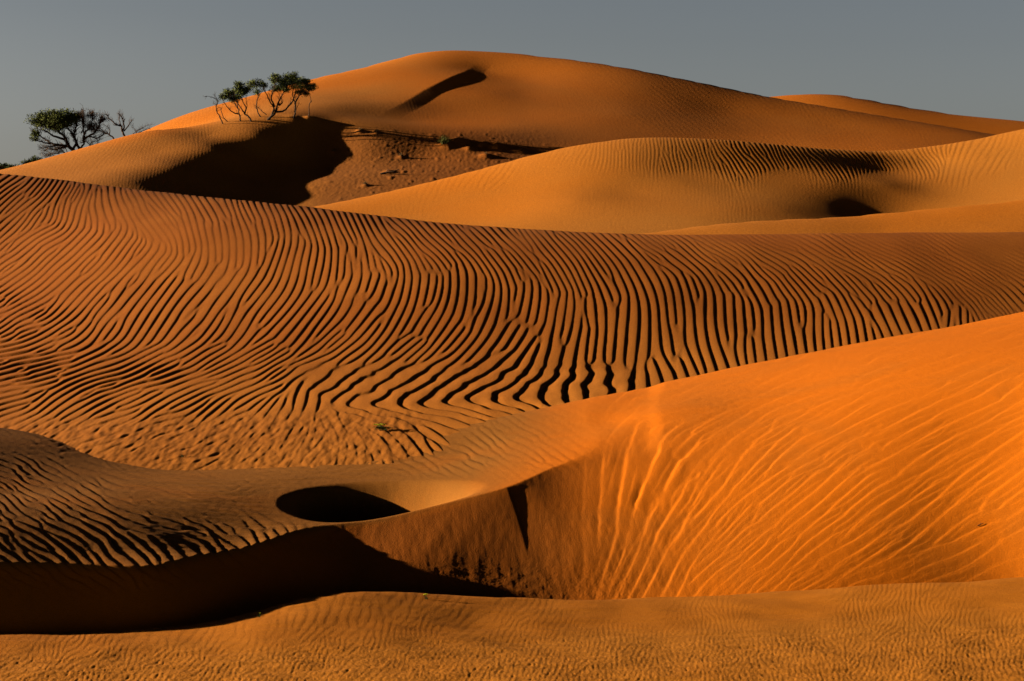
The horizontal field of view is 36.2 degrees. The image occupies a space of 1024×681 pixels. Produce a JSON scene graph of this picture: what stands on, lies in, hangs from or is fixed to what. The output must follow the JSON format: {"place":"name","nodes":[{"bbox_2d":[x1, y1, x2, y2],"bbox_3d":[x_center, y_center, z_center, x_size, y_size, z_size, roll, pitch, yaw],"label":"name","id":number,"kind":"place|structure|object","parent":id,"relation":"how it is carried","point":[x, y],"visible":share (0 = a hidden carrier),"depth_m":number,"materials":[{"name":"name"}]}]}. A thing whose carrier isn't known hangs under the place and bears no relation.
{"place":"outdoors","nodes":[
{"label":"outdoors","id":0,"kind":"place"},
{"bbox_2d":[0,50,994,206],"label":"great dune","id":1,"kind":"structure","parent":0,"point":[474,106],"depth_m":159.19,"materials":[{"name":"orange sand"}]},
{"bbox_2d":[0,163,18,169],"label":"green bush","id":2,"kind":"object","parent":1,"relation":"on","point":[4,166],"visible":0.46,"depth_m":163.69,"materials":[{"name":"green plant"}]},
{"bbox_2d":[21,155,42,164],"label":"green bush","id":3,"kind":"object","parent":1,"relation":"on","point":[30,160],"visible":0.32,"depth_m":150.81,"materials":[{"name":"green plant"}]},
{"bbox_2d":[38,142,66,157],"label":"dead shrub","id":4,"kind":"object","parent":1,"relation":"on","point":[50,154],"visible":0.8,"depth_m":145.81,"materials":[{"name":"brown plant"}]},
{"bbox_2d":[25,107,80,153],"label":"acacia tree","id":5,"kind":"object","parent":1,"relation":"on","point":[53,120],"visible":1,"depth_m":144.09,"materials":[{"name":"green plant"}]},
{"bbox_2d":[69,105,109,148],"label":"half dead tree","id":6,"kind":"object","parent":1,"relation":"on","point":[90,125],"visible":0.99,"depth_m":144.61,"materials":[{"name":"brown plant"}]},
{"bbox_2d":[79,134,101,145],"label":"dead shrub","id":7,"kind":"object","parent":1,"relation":"on","point":[98,139],"visible":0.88,"depth_m":144.60,"materials":[{"name":"brown wood"}]},
{"bbox_2d":[92,120,113,138],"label":"dead tree","id":8,"kind":"object","parent":1,"relation":"on","point":[107,133],"visible":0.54,"depth_m":148.50,"materials":[{"name":"brown wood"}]},
{"bbox_2d":[104,110,133,135],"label":"dead tree","id":9,"kind":"object","parent":1,"relation":"on","point":[121,126],"visible":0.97,"depth_m":148.86,"materials":[{"name":"brown wood"}]},
{"bbox_2d":[131,123,153,133],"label":"dead shrub","id":10,"kind":"object","parent":1,"relation":"on","point":[136,131],"visible":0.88,"depth_m":149.42,"materials":[{"name":"brown wood"}]},
{"bbox_2d":[203,91,222,123],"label":"dead sapling","id":11,"kind":"object","parent":1,"relation":"on","point":[217,101],"visible":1,"depth_m":145.18,"materials":[{"name":"brown plant"}]},
{"bbox_2d":[218,88,241,120],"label":"acacia tree","id":12,"kind":"object","parent":1,"relation":"on","point":[228,94],"visible":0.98,"depth_m":146.03,"materials":[{"name":"green plant"}]},
{"bbox_2d":[232,80,251,121],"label":"acacia tree","id":13,"kind":"object","parent":1,"relation":"on","point":[241,89],"visible":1,"depth_m":145.46,"materials":[{"name":"green plant"}]},
{"bbox_2d":[245,78,270,116],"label":"acacia tree","id":14,"kind":"object","parent":1,"relation":"on","point":[252,84],"visible":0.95,"depth_m":147.23,"materials":[{"name":"green plant"}]},
{"bbox_2d":[263,71,298,119],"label":"acacia tree","id":15,"kind":"object","parent":1,"relation":"on","point":[285,82],"visible":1,"depth_m":146.13,"materials":[{"name":"green plant"}]},
{"bbox_2d":[292,76,318,118],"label":"acacia tree","id":16,"kind":"object","parent":1,"relation":"on","point":[305,84],"visible":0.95,"depth_m":147.12,"materials":[{"name":"green plant"}]},
{"bbox_2d":[380,169,398,173],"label":"dead branch","id":17,"kind":"object","parent":1,"relation":"on","point":[387,171],"visible":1,"depth_m":134.80,"materials":[{"name":"brown wood"}]},
{"bbox_2d":[437,134,451,143],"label":"grass tuft","id":18,"kind":"object","parent":1,"relation":"on","point":[444,139],"visible":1,"depth_m":144.98,"materials":[{"name":"green plant"}]},
{"bbox_2d":[0,312,1023,632],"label":"foreground dune","id":19,"kind":"structure","parent":0,"point":[888,460],"depth_m":24.83,"materials":[{"name":"orange sand"}]},
{"bbox_2d":[0,173,1023,469],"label":"rippled dune","id":20,"kind":"structure","parent":0,"point":[152,329],"depth_m":40.77,"materials":[{"name":"orange sand"}]},
{"bbox_2d":[373,424,392,430],"bbox_3d":[-2.535,1.713,30.618,0.409,0.183,0.215,-1,7,-9],"label":"flowering plant","id":21,"kind":"object","parent":20,"relation":"on","point":[379,427],"visible":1,"depth_m":30.61,"materials":[{"name":"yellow plant"}]},
{"bbox_2d":[0,577,1023,680],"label":"flat sand","id":22,"kind":"structure","parent":0,"point":[962,631],"depth_m":19.69,"materials":[{"name":"orange sand"}]},
{"bbox_2d":[0,0,1023,165],"label":"sky","id":23,"kind":"structure","parent":0,"point":[155,62],"materials":[{"name":"grey"}]},
{"bbox_2d":[315,129,1023,233],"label":"rolling dune","id":24,"kind":"structure","parent":0,"point":[639,185],"depth_m":90.95,"materials":[{"name":"orange sand"}]},
{"bbox_2d":[643,200,1023,234],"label":"dune shoulder","id":25,"kind":"object","parent":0,"point":[1000,217],"visible":0.08,"depth_m":66.93},
{"bbox_2d":[773,94,1023,134],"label":"distant dune","id":26,"kind":"structure","parent":0,"point":[985,125],"depth_m":277.64,"materials":[{"name":"orange sand"}]}
]}

